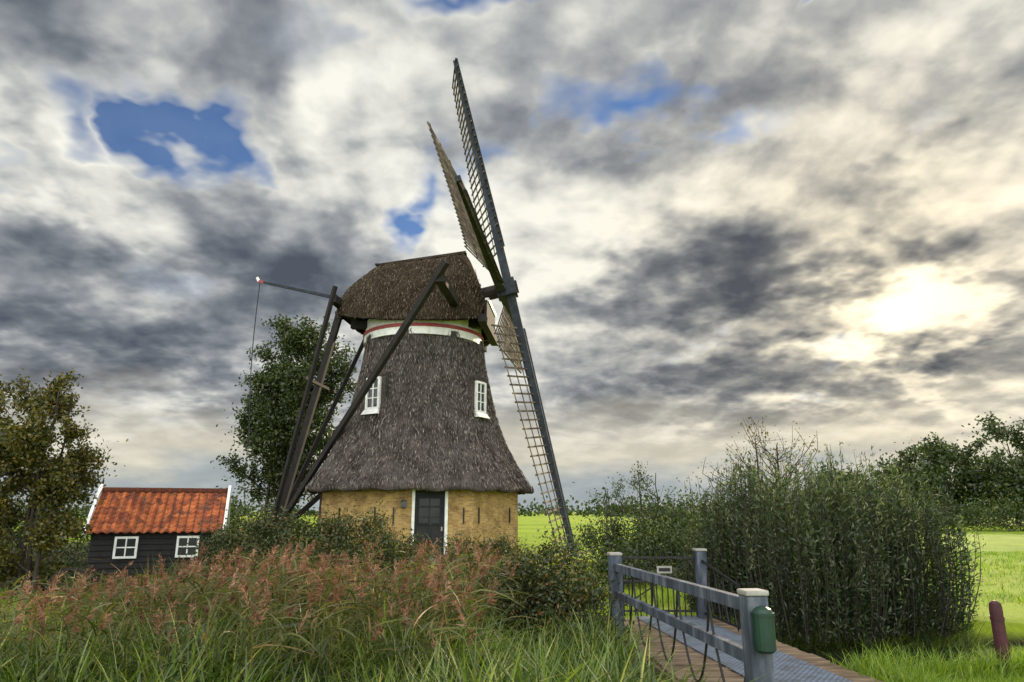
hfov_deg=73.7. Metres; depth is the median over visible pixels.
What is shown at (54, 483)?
autumn tree
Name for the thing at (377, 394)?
window
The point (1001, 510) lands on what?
field shrubs
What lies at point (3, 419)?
autumn tree
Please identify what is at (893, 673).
short grass
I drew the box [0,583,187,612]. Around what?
lawn grass
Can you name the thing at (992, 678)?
short grass
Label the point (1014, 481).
grove tree
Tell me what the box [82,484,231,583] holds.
black shed
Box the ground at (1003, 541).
[0,511,1023,681]
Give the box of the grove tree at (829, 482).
[795,463,867,513]
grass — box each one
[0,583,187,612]
[0,593,769,681]
[0,620,149,677]
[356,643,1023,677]
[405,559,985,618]
[732,599,1014,654]
[823,650,958,681]
[834,635,1023,680]
[844,664,1023,681]
[883,549,1023,606]
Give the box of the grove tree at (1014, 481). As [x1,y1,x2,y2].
[964,444,1023,525]
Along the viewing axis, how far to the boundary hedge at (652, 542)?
16.96 m
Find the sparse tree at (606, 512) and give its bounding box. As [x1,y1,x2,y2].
[582,472,638,550]
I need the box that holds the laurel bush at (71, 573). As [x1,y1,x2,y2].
[0,549,104,592]
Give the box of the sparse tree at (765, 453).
[692,416,820,580]
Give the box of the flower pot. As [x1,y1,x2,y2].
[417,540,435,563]
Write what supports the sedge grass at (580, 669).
on the ground at (1003, 541)
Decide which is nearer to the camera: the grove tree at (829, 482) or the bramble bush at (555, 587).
the bramble bush at (555, 587)
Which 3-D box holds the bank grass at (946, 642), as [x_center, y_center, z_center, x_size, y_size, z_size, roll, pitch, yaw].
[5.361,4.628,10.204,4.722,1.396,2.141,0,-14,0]
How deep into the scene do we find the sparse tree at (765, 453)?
16.25 m
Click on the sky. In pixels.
(713, 216)
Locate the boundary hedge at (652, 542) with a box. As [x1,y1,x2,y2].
[554,477,805,588]
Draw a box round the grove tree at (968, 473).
[903,425,1013,525]
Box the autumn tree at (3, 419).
[0,386,47,563]
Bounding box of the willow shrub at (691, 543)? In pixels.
[662,473,775,613]
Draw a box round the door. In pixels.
[410,489,447,562]
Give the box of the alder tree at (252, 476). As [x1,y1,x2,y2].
[210,391,317,515]
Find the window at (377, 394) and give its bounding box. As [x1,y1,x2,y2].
[361,371,390,414]
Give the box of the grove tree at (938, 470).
[843,441,975,525]
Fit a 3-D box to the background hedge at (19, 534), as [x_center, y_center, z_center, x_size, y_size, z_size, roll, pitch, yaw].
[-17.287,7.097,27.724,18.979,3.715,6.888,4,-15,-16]
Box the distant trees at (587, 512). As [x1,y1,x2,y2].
[8,479,992,516]
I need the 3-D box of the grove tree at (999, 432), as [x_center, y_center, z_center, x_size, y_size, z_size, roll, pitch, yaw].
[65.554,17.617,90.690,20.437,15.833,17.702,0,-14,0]
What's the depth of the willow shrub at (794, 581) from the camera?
10.64 m
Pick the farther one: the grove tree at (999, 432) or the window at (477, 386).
the grove tree at (999, 432)
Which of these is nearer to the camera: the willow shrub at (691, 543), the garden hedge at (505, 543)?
the willow shrub at (691, 543)
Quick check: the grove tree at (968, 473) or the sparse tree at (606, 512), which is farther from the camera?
the grove tree at (968, 473)
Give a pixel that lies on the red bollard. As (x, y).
(997, 617)
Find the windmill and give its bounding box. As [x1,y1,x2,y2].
[248,58,575,562]
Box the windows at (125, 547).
[112,536,199,558]
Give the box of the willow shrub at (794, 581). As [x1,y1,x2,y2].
[684,442,918,645]
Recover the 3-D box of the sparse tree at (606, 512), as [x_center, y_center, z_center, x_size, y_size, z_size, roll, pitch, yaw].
[3.126,5.551,21.208,2.034,2.915,1.610,0,-14,0]
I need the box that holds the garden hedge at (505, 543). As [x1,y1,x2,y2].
[429,526,536,573]
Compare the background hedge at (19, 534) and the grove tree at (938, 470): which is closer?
the background hedge at (19, 534)
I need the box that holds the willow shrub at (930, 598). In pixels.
[808,445,986,642]
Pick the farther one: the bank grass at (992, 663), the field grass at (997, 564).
the field grass at (997, 564)
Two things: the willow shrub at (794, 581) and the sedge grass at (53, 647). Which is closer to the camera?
the sedge grass at (53, 647)
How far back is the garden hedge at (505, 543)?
18.89 m
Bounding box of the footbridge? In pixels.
[603,548,883,681]
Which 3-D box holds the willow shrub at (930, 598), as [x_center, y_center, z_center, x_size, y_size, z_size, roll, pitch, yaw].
[6.444,3.346,11.731,2.722,3.095,3.095,0,-14,0]
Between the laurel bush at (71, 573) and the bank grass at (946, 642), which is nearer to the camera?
the bank grass at (946, 642)
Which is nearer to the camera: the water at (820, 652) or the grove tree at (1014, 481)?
the water at (820, 652)
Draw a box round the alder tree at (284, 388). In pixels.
[216,311,360,539]
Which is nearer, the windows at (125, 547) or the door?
the windows at (125, 547)
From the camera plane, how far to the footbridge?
7.24 m
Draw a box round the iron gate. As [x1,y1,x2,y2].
[616,548,697,616]
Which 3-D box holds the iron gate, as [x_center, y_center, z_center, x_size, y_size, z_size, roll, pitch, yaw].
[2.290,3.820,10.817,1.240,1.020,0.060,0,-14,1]
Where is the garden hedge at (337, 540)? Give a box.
[178,499,439,586]
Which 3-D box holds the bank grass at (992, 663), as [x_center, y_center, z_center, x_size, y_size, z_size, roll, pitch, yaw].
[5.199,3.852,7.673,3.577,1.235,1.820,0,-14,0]
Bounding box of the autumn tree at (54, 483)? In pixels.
[0,367,127,597]
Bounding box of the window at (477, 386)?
[466,375,489,418]
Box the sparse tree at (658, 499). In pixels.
[620,461,685,573]
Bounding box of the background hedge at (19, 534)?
[0,483,313,565]
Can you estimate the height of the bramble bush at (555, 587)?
2.568 m
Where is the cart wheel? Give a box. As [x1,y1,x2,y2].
[44,567,91,602]
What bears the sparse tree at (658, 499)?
on the ground at (1003, 541)
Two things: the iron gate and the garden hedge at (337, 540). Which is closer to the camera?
the iron gate
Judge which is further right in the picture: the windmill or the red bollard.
the red bollard
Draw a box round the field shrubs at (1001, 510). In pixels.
[875,487,1023,531]
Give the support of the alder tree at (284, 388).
on the ground at (1003, 541)
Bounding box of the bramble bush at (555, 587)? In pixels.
[450,522,635,652]
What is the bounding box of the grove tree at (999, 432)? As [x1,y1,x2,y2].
[943,411,1023,524]
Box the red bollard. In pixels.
[989,600,1010,670]
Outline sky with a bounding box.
[0,0,1023,510]

